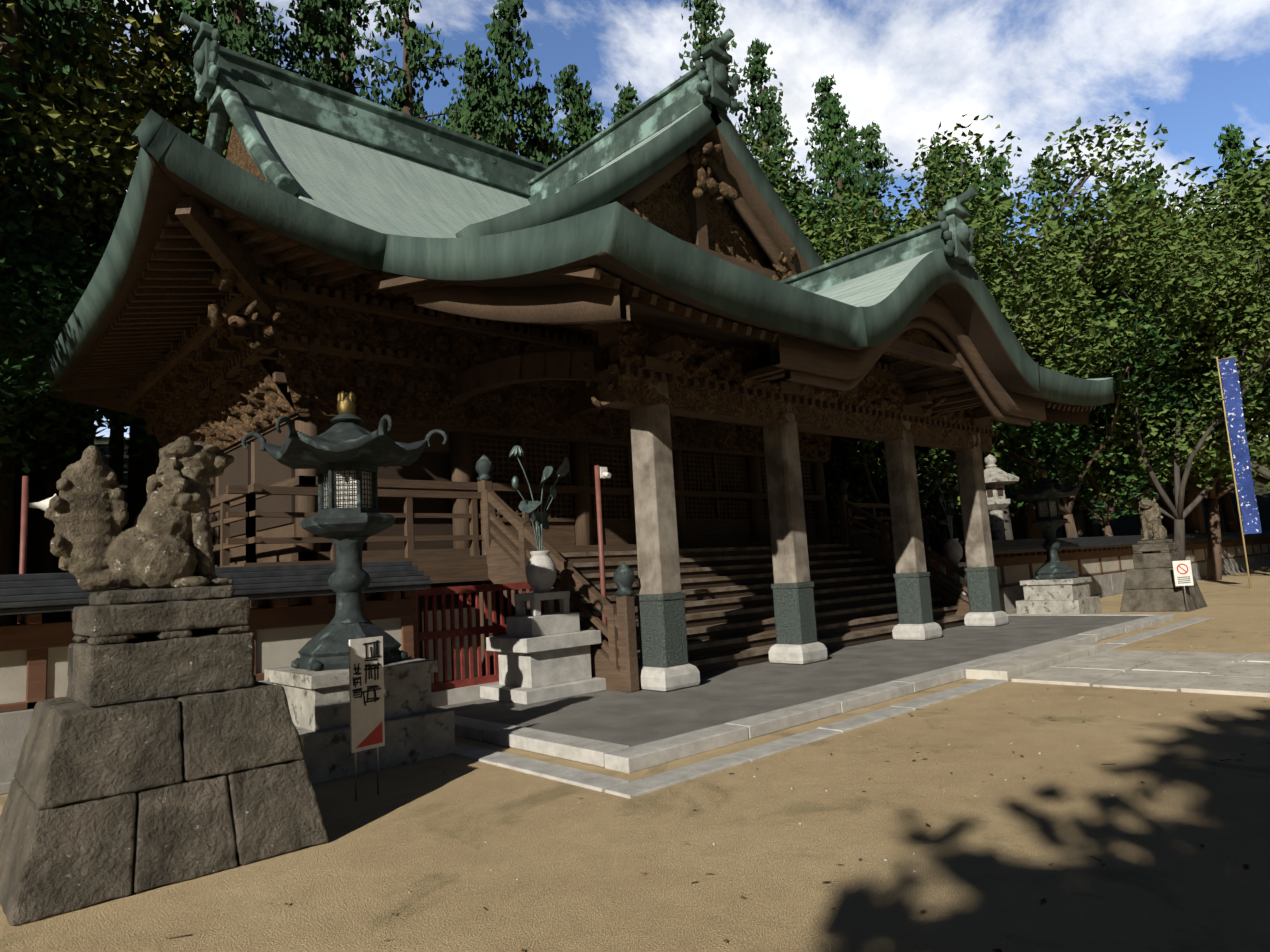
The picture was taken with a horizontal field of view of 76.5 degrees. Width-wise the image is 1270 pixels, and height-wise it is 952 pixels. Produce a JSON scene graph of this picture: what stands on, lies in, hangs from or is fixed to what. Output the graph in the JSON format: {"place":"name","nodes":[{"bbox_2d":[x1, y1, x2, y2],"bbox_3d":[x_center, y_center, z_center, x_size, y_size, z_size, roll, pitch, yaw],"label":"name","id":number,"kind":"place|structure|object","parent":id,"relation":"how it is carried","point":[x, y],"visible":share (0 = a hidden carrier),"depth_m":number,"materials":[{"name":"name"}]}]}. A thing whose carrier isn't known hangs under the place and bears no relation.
{"place":"outdoors","nodes":[
{"label":"outdoors","id":0,"kind":"place"},
{"bbox_2d":[0,437,1269,951],"bbox_3d":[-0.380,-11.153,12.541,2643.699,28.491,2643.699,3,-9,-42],"label":"ground","id":1,"kind":"structure","parent":0,"point":[984,877],"depth_m":4.83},
{"bbox_2d":[0,35,33,270],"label":"tree","id":2,"kind":"object","parent":1,"relation":"on","point":[8,89],"visible":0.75,"depth_m":18.19,"materials":[{"name":"green plant"}]},
{"bbox_2d":[0,312,40,456],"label":"tree","id":3,"kind":"object","parent":1,"relation":"on","point":[10,448],"visible":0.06,"depth_m":18.61,"materials":[{"name":"green plant"}]},
{"bbox_2d":[17,476,55,623],"bbox_3d":[-9.244,1.844,12.431,0.423,3.700,0.380,3,-9,-42],"label":"speaker pole","id":4,"kind":"object","parent":1,"relation":"on","point":[43,505],"visible":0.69,"depth_m":12.44,"materials":[{"name":"metal"}]},
{"bbox_2d":[0,258,84,472],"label":"tree","id":5,"kind":"object","parent":1,"relation":"on","point":[10,364],"visible":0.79,"depth_m":16.25,"materials":[{"name":"green plant"}]},
{"bbox_2d":[0,0,131,624],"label":"tree","id":6,"kind":"object","parent":1,"relation":"on","point":[31,10],"visible":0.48,"depth_m":22.75,"materials":[{"name":"green plant"}]},
{"bbox_2d":[0,0,146,253],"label":"tree","id":7,"kind":"object","parent":1,"relation":"on","point":[73,162],"visible":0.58,"depth_m":21.62,"materials":[{"name":"green plant"}]},
{"bbox_2d":[0,220,154,527],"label":"tree","id":8,"kind":"object","parent":1,"relation":"on","point":[84,265],"visible":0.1,"depth_m":20.11,"materials":[{"name":"green plant"}]},
{"bbox_2d":[20,0,137,621],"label":"tree","id":9,"kind":"object","parent":1,"relation":"on","point":[48,561],"visible":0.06,"depth_m":25.51,"materials":[{"name":"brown plant"}]},
{"bbox_2d":[22,0,136,573],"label":"tree","id":10,"kind":"object","parent":1,"relation":"on","point":[34,519],"depth_m":27.62,"materials":[{"name":"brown plant"}]},
{"bbox_2d":[0,92,160,493],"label":"tree","id":11,"kind":"object","parent":1,"relation":"on","point":[26,260],"visible":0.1,"depth_m":21.25,"materials":[{"name":"green plant"}]},
{"bbox_2d":[79,0,138,459],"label":"tree","id":12,"kind":"object","parent":1,"relation":"on","point":[84,429],"depth_m":32.43,"materials":[{"name":"green plant"}]},
{"bbox_2d":[0,0,231,426],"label":"tree","id":13,"kind":"object","parent":1,"relation":"on","point":[132,91],"visible":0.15,"depth_m":25.13,"materials":[{"name":"green plant"}]},
{"bbox_2d":[95,67,144,528],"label":"tree","id":14,"kind":"object","parent":1,"relation":"on","point":[133,487],"visible":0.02,"depth_m":32.01,"materials":[{"name":"brown plant"}]},
{"bbox_2d":[97,12,187,243],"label":"tree","id":15,"kind":"object","parent":1,"relation":"on","point":[174,111],"depth_m":32.53,"materials":[{"name":"green plant"}]},
{"bbox_2d":[85,0,222,511],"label":"tree","id":16,"kind":"object","parent":1,"relation":"on","point":[151,461],"visible":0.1,"depth_m":30.12,"materials":[{"name":"green plant"}]},
{"bbox_2d":[0,585,328,925],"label":"stone pedestal","id":17,"kind":"object","parent":1,"relation":"on","point":[165,747],"visible":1,"depth_m":5.00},
{"bbox_2d":[44,436,233,591],"bbox_3d":[-3.376,0.270,5.568,1.130,1.093,0.565,3,-9,-42],"label":"guardian lion statue","id":18,"kind":"object","parent":17,"relation":"on","point":[164,541],"visible":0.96,"depth_m":5.39,"materials":[{"name":"stone"}]},
{"bbox_2d":[181,1,215,128],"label":"tree","id":19,"kind":"object","parent":1,"relation":"on","point":[193,36],"depth_m":42.70,"materials":[{"name":"green plant"}]},
{"bbox_2d":[0,561,431,794],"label":"precinct wall","id":20,"kind":"structure","parent":1,"relation":"on","point":[33,659],"depth_m":8.79,"materials":[{"name":"tile"}]},
{"bbox_2d":[172,0,282,157],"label":"tree","id":21,"kind":"object","parent":1,"relation":"on","point":[241,30],"visible":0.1,"depth_m":28.17,"materials":[{"name":"green plant"}]},
{"bbox_2d":[171,0,294,139],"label":"tree","id":22,"kind":"object","parent":1,"relation":"on","point":[267,15],"visible":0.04,"depth_m":32.87,"materials":[{"name":"green plant"}]},
{"bbox_2d":[278,0,347,90],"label":"tree","id":23,"kind":"object","parent":1,"relation":"on","point":[309,14],"visible":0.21,"depth_m":30.88,"materials":[{"name":"green plant"}]},
{"bbox_2d":[283,0,374,96],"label":"tree","id":24,"kind":"object","parent":1,"relation":"on","point":[338,6],"visible":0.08,"depth_m":34.91,"materials":[{"name":"green plant"}]},
{"bbox_2d":[291,0,391,104],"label":"tree","id":25,"kind":"object","parent":1,"relation":"on","point":[352,63],"visible":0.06,"depth_m":41.80,"materials":[{"name":"green plant"}]},
{"bbox_2d":[241,391,454,784],"bbox_3d":[-2.927,0.967,8.255,1.774,3.731,2.044,3,-9,-42],"label":"bronze lantern","id":26,"kind":"object","parent":1,"relation":"on","point":[346,455],"visible":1,"depth_m":7.92,"materials":[{"name":"metal"}]},
{"bbox_2d":[349,636,384,800],"bbox_3d":[-2.188,1.966,6.580,0.044,1.270,0.300,-9,-9,39],"label":"name sign","id":27,"kind":"object","parent":1,"relation":"on","point":[366,695],"visible":1,"depth_m":6.58,"materials":[{"name":"white"}]},
{"bbox_2d":[360,0,466,128],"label":"tree","id":28,"kind":"object","parent":1,"relation":"on","point":[403,95],"visible":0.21,"depth_m":31.50,"materials":[{"name":"green plant"}]},
{"bbox_2d":[413,102,439,125],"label":"tree","id":29,"kind":"object","parent":1,"relation":"on","point":[418,107],"depth_m":41.20,"materials":[{"name":"green plant"}]},
{"bbox_2d":[444,40,490,138],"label":"tree","id":30,"kind":"object","parent":1,"relation":"on","point":[469,59],"visible":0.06,"depth_m":46.98,"materials":[{"name":"green plant"}]},
{"bbox_2d":[401,582,544,706],"bbox_3d":[-2.192,2.232,11.243,2.300,1.850,0.200,3,-9,-42],"label":"red fence","id":31,"kind":"object","parent":1,"relation":"on","point":[454,690],"visible":0.54,"depth_m":11.01,"materials":[{"name":"paint"}]},
{"bbox_2d":[456,89,506,608],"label":"tree","id":32,"kind":"object","parent":1,"relation":"on","point":[473,103],"visible":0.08,"depth_m":38.94,"materials":[{"name":"green plant"}]},
{"bbox_2d":[472,75,520,147],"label":"tree","id":33,"kind":"object","parent":1,"relation":"on","point":[488,101],"visible":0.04,"depth_m":42.68,"materials":[{"name":"green plant"}]},
{"bbox_2d":[471,0,558,165],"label":"tree","id":34,"kind":"object","parent":1,"relation":"on","point":[501,36],"visible":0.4,"depth_m":36.44,"materials":[{"name":"green plant"}]},
{"bbox_2d":[516,81,566,165],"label":"tree","id":35,"kind":"object","parent":1,"relation":"on","point":[541,89],"visible":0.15,"depth_m":38.57,"materials":[{"name":"green plant"}]},
{"bbox_2d":[209,483,928,682],"bbox_3d":[-2.053,2.712,20.809,18.660,3.155,11.180,3,-9,-42],"label":"wooden railing","id":36,"kind":"object","parent":1,"relation":"on","point":[452,571],"visible":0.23,"depth_m":12.77,"materials":[{"name":"brown wood"}]},
{"bbox_2d":[206,396,835,566],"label":"shrine building wall","id":37,"kind":"structure","parent":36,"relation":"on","point":[721,498],"depth_m":16.96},
{"bbox_2d":[119,242,842,460],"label":"carved wooden brackets","id":38,"kind":"object","parent":37,"relation":"on","point":[233,366],"visible":0.48,"depth_m":14.67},
{"bbox_2d":[21,106,1113,405],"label":"hall roof","id":39,"kind":"structure","parent":37,"relation":"on","point":[365,206],"depth_m":11.47,"materials":[{"name":"green metal"}]},
{"bbox_2d":[50,196,1095,425],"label":"roof eaves","id":40,"kind":"object","parent":39,"relation":"on","point":[175,295],"visible":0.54,"depth_m":12.16,"materials":[{"name":"brown wood"}]},
{"bbox_2d":[179,12,977,292],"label":"roof ridges","id":41,"kind":"object","parent":39,"relation":"on","point":[231,84],"visible":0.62,"depth_m":17.55,"materials":[{"name":"green metal"}]},
{"bbox_2d":[455,101,823,273],"bbox_3d":[1.617,-5.523,17.232,13.282,5.199,1.046,3,-9,-42],"label":"gable roof edge","id":42,"kind":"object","parent":39,"relation":"on","point":[708,122],"visible":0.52,"depth_m":16.48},
{"bbox_2d":[603,137,796,280],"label":"gable timbers","id":43,"kind":"object","parent":39,"relation":"attached to","point":[689,202],"visible":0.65,"depth_m":17.44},
{"bbox_2d":[551,63,599,160],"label":"tree","id":44,"kind":"object","parent":1,"relation":"on","point":[569,86],"visible":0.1,"depth_m":44.01,"materials":[{"name":"green plant"}]},
{"bbox_2d":[562,88,605,153],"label":"tree","id":45,"kind":"object","parent":1,"relation":"on","point":[586,130],"visible":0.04,"depth_m":40.30,"materials":[{"name":"green plant"}]},
{"bbox_2d":[608,81,641,125],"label":"tree","id":46,"kind":"object","parent":1,"relation":"on","point":[626,104],"visible":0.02,"depth_m":46.24,"materials":[{"name":"green plant"}]},
{"bbox_2d":[166,618,1269,951],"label":"yard litter","id":47,"kind":"object","parent":1,"relation":"on","point":[926,824],"visible":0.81,"depth_m":4.61,"materials":[{"name":"brown plant"}]},
{"bbox_2d":[675,0,763,170],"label":"tree","id":48,"kind":"object","parent":1,"relation":"on","point":[703,15],"visible":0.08,"depth_m":44.77,"materials":[{"name":"green plant"}]},
{"bbox_2d":[738,38,819,238],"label":"tree","id":49,"kind":"object","parent":1,"relation":"on","point":[757,70],"visible":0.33,"depth_m":47.21,"materials":[{"name":"green plant"}]},
{"bbox_2d":[751,96,806,213],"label":"tree","id":50,"kind":"object","parent":1,"relation":"on","point":[775,108],"visible":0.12,"depth_m":56.26,"materials":[{"name":"green plant"}]},
{"bbox_2d":[740,132,880,588],"bbox_3d":[6.085,-3.830,36.456,15.638,19.830,17.769,0,-7,-24],"label":"tree","id":51,"kind":"object","parent":1,"relation":"on","point":[771,168],"depth_m":32.66,"materials":[{"name":"green plant"}]},
{"bbox_2d":[793,177,829,490],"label":"tree","id":52,"kind":"object","parent":1,"relation":"on","point":[805,187],"visible":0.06,"depth_m":60.00,"materials":[{"name":"green plant"}]},
{"bbox_2d":[805,73,873,529],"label":"tree","id":53,"kind":"object","parent":1,"relation":"on","point":[824,88],"visible":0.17,"depth_m":53.77,"materials":[{"name":"green plant"}]},
{"bbox_2d":[812,96,885,541],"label":"tree","id":54,"kind":"object","parent":1,"relation":"on","point":[837,162],"visible":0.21,"depth_m":39.78,"materials":[{"name":"green plant"}]},
{"bbox_2d":[777,178,930,586],"bbox_3d":[7.696,-3.042,32.114,13.684,17.118,15.465,-9,-9,40],"label":"tree","id":55,"kind":"object","parent":1,"relation":"on","point":[795,215],"visible":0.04,"depth_m":31.57,"materials":[{"name":"green plant"}]},
{"bbox_2d":[823,437,884,543],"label":"tree","id":56,"kind":"object","parent":1,"relation":"on","point":[832,532],"depth_m":32.13,"materials":[{"name":"green plant"}]},
{"bbox_2d":[438,614,1269,798],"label":"stone apron","id":57,"kind":"object","parent":1,"relation":"on","point":[633,731],"visible":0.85,"depth_m":9.78,"materials":[{"name":"stone"}]},
{"bbox_2d":[480,445,605,704],"bbox_3d":[-1.299,1.264,11.134,1.400,3.403,1.100,3,-9,-42],"label":"lotus stand","id":58,"kind":"object","parent":57,"relation":"on","point":[545,656],"visible":1,"depth_m":10.78,"materials":[{"name":"stone"}]},
{"bbox_2d":[594,465,610,641],"bbox_3d":[-0.403,1.385,11.378,0.236,3.100,0.235,3,-9,-42],"label":"camera pole","id":59,"kind":"object","parent":57,"relation":"on","point":[601,473],"visible":0.6,"depth_m":11.43,"materials":[{"name":"metal"}]},
{"bbox_2d":[475,455,969,691],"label":"front stairs","id":60,"kind":"structure","parent":57,"relation":"on","point":[714,589],"depth_m":14.50,"materials":[{"name":"brown wood"}]},
{"bbox_2d":[630,380,1008,690],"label":"porch pillars","id":61,"kind":"structure","parent":57,"relation":"on","point":[660,600],"depth_m":12.87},
{"bbox_2d":[452,314,999,451],"bbox_3d":[2.166,-1.222,16.363,11.833,1.663,6.579,3,-9,-42],"label":"porch frame","id":62,"kind":"object","parent":61,"relation":"on","point":[700,373],"visible":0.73,"depth_m":12.74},
{"bbox_2d":[933,477,967,596],"bbox_3d":[7.567,1.723,19.192,1.400,3.403,1.100,3,-9,-42],"label":"lotus stand","id":63,"kind":"object","parent":57,"relation":"on","point":[953,551],"visible":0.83,"depth_m":19.08,"materials":[{"name":"metal"}]},
{"bbox_2d":[843,126,884,503],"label":"tree","id":64,"kind":"object","parent":1,"relation":"on","point":[856,149],"visible":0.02,"depth_m":61.22,"materials":[{"name":"green plant"}]},
{"bbox_2d":[849,122,907,247],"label":"tree","id":65,"kind":"object","parent":1,"relation":"on","point":[868,155],"visible":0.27,"depth_m":44.01,"materials":[{"name":"green plant"}]},
{"bbox_2d":[840,437,960,529],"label":"tree","id":66,"kind":"object","parent":1,"relation":"on","point":[884,498],"depth_m":34.24,"materials":[{"name":"green plant"}]},
{"bbox_2d":[826,204,1018,541],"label":"tree","id":67,"kind":"object","parent":1,"relation":"on","point":[955,533],"depth_m":41.85,"materials":[{"name":"green plant"}]},
{"bbox_2d":[829,337,1035,574],"bbox_3d":[10.777,-0.116,31.968,11.210,10.739,9.648,-6,-7,19],"label":"tree","id":68,"kind":"object","parent":1,"relation":"on","point":[937,530],"visible":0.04,"depth_m":31.13,"materials":[{"name":"green plant"}]},
{"bbox_2d":[932,557,949,576],"bbox_3d":[7.474,2.732,20.026,2.300,1.850,0.200,3,-9,-42],"label":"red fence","id":69,"kind":"object","parent":1,"relation":"on","point":[935,564],"depth_m":20.18,"materials":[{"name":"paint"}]},
{"bbox_2d":[916,134,1013,483],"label":"tree","id":70,"kind":"object","parent":1,"relation":"on","point":[934,142],"visible":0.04,"depth_m":36.96,"materials":[{"name":"green plant"}]},
{"bbox_2d":[944,143,995,272],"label":"tree","id":71,"kind":"object","parent":1,"relation":"on","point":[958,150],"depth_m":50.66,"materials":[{"name":"green plant"}]},
{"bbox_2d":[795,187,1150,541],"bbox_3d":[10.225,-1.994,29.260,16.571,13.944,13.591,0,-8,-26],"label":"tree","id":72,"kind":"object","parent":1,"relation":"on","point":[1048,339],"visible":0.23,"depth_m":26.02,"materials":[{"name":"green plant"}]},
{"bbox_2d":[963,164,1022,539],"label":"tree","id":73,"kind":"object","parent":1,"relation":"on","point":[1016,526],"visible":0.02,"depth_m":44.77,"materials":[{"name":"green plant"}]},
{"bbox_2d":[984,454,1018,539],"bbox_3d":[11.762,1.695,26.124,1.552,4.869,1.692,3,-9,-42],"label":"stone lantern","id":74,"kind":"object","parent":1,"relation":"on","point":[996,481],"visible":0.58,"depth_m":25.96,"materials":[{"name":"stone"}]},
{"bbox_2d":[974,145,1067,538],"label":"tree","id":75,"kind":"object","parent":1,"relation":"on","point":[1000,162],"visible":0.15,"depth_m":39.84,"materials":[{"name":"green plant"}]},
{"bbox_2d":[884,232,1167,540],"bbox_3d":[14.049,-2.864,39.115,19.188,17.751,15.737,-4,-7,5],"label":"tree","id":76,"kind":"object","parent":1,"relation":"on","point":[959,531],"depth_m":37.06,"materials":[{"name":"green plant"}]},
{"bbox_2d":[983,441,1084,538],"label":"tree","id":77,"kind":"object","parent":1,"relation":"on","point":[1021,508],"depth_m":40.84,"materials":[{"name":"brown plant"}]},
{"bbox_2d":[822,107,1260,539],"bbox_3d":[14.037,-4.675,30.846,16.224,19.252,14.278,2,-8,-35],"label":"tree","id":78,"kind":"object","parent":1,"relation":"on","point":[1096,253],"visible":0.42,"depth_m":28.61,"materials":[{"name":"green plant"}]},
{"bbox_2d":[1005,469,1101,613],"bbox_3d":[10.599,1.668,20.546,1.774,3.731,2.044,3,-9,-42],"label":"bronze lantern","id":79,"kind":"object","parent":1,"relation":"on","point":[1055,584],"visible":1,"depth_m":20.20,"materials":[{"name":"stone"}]},
{"bbox_2d":[916,272,1197,537],"bbox_3d":[16.538,-1.721,32.473,11.196,13.416,12.653,-9,-9,40],"label":"tree","id":80,"kind":"object","parent":1,"relation":"on","point":[1041,431],"visible":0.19,"depth_m":29.30,"materials":[{"name":"green plant"}]},
{"bbox_2d":[1024,153,1094,536],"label":"tree","id":81,"kind":"object","parent":1,"relation":"on","point":[1088,521],"visible":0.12,"depth_m":57.35,"materials":[{"name":"green plant"}]},
{"bbox_2d":[933,531,1269,613],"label":"precinct wall","id":82,"kind":"structure","parent":1,"relation":"on","point":[1104,563],"depth_m":26.88,"materials":[{"name":"paint"}]},
{"bbox_2d":[1004,280,1269,535],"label":"tree","id":83,"kind":"object","parent":1,"relation":"on","point":[1104,516],"visible":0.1,"depth_m":31.46,"materials":[{"name":"green plant"}]},
{"bbox_2d":[1006,198,1269,536],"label":"tree","id":84,"kind":"object","parent":1,"relation":"on","point":[1077,513],"visible":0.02,"depth_m":32.25,"materials":[{"name":"green plant"}]},
{"bbox_2d":[1102,175,1173,533],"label":"tree","id":85,"kind":"object","parent":1,"relation":"on","point":[1167,522],"visible":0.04,"depth_m":47.01,"materials":[{"name":"green plant"}]},
{"bbox_2d":[1031,215,1269,534],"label":"tree","id":86,"kind":"object","parent":1,"relation":"on","point":[1168,476],"visible":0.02,"depth_m":30.09,"materials":[{"name":"green plant"}]},
{"bbox_2d":[1129,212,1174,525],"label":"tree","id":87,"kind":"object","parent":1,"relation":"on","point":[1171,495],"depth_m":54.54,"materials":[{"name":"brown plant"}]},
{"bbox_2d":[1043,198,1269,560],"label":"tree","id":88,"kind":"object","parent":1,"relation":"on","point":[1163,282],"visible":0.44,"depth_m":28.38,"materials":[{"name":"green plant"}]},
{"bbox_2d":[1044,159,1269,491],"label":"tree","id":89,"kind":"object","parent":1,"relation":"on","point":[1257,202],"visible":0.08,"depth_m":30.33,"materials":[{"name":"green plant"}]},
{"bbox_2d":[1120,539,1206,611],"bbox_3d":[13.353,2.507,20.532,1.714,1.763,1.497,3,-9,-42],"label":"stone pedestal","id":90,"kind":"object","parent":1,"relation":"on","point":[1149,584],"visible":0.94,"depth_m":20.11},
{"bbox_2d":[1138,498,1166,540],"bbox_3d":[13.351,1.138,20.768,1.129,1.096,0.562,3,-9,-42],"label":"guardian lion statue","id":91,"kind":"object","parent":90,"relation":"on","point":[1153,528],"visible":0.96,"depth_m":20.51,"materials":[{"name":"stone"}]},
{"bbox_2d":[1086,210,1269,579],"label":"tree","id":92,"kind":"object","parent":1,"relation":"on","point":[1214,551],"visible":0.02,"depth_m":33.62,"materials":[{"name":"green plant"}]},
{"bbox_2d":[1126,160,1232,543],"bbox_3d":[25.127,-5.047,37.744,5.006,20.526,4.616,1,-8,-32],"label":"tree","id":93,"kind":"object","parent":1,"relation":"on","point":[1194,520],"visible":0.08,"depth_m":37.59,"materials":[{"name":"green plant"}]},
{"bbox_2d":[1172,560,1193,611],"bbox_3d":[13.169,2.642,19.328,0.400,1.220,0.055,-4,-7,7],"label":"notice sign","id":94,"kind":"object","parent":1,"relation":"on","point":[1182,572],"visible":1,"depth_m":19.34,"materials":[{"name":"white"}]},
{"bbox_2d":[1127,371,1268,531],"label":"tree","id":95,"kind":"object","parent":1,"relation":"on","point":[1230,520],"depth_m":41.82,"materials":[{"name":"brown plant"}]},
{"bbox_2d":[1131,202,1266,531],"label":"tree","id":96,"kind":"object","parent":1,"relation":"on","point":[1221,523],"depth_m":46.81,"materials":[{"name":"brown plant"}]},
{"bbox_2d":[1142,269,1269,399],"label":"tree","id":97,"kind":"object","parent":1,"relation":"on","point":[1265,367],"visible":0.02,"depth_m":31.64,"materials":[{"name":"green plant"}]},
{"bbox_2d":[1145,149,1269,434],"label":"tree","id":98,"kind":"object","parent":1,"relation":"on","point":[1211,184],"depth_m":35.89,"materials":[{"name":"green plant"}]},
{"bbox_2d":[1154,137,1269,486],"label":"tree","id":99,"kind":"object","parent":1,"relation":"on","point":[1263,173],"visible":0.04,"depth_m":32.01,"materials":[{"name":"green plant"}]},
{"bbox_2d":[1216,356,1261,588],"bbox_3d":[20.365,-0.215,27.035,0.239,7.900,0.550,3,-9,-42],"label":"banner","id":100,"kind":"object","parent":1,"relation":"on","point":[1236,432],"visible":1,"depth_m":27.10,"materials":[{"name":"blue fabric"}]},
{"bbox_2d":[1211,124,1269,440],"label":"tree","id":101,"kind":"object","parent":1,"relation":"on","point":[1231,139],"visible":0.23,"depth_m":54.35,"materials":[{"name":"green plant"}]},
{"bbox_2d":[94,0,1269,437],"label":"sky","id":102,"kind":"structure","parent":0,"point":[905,68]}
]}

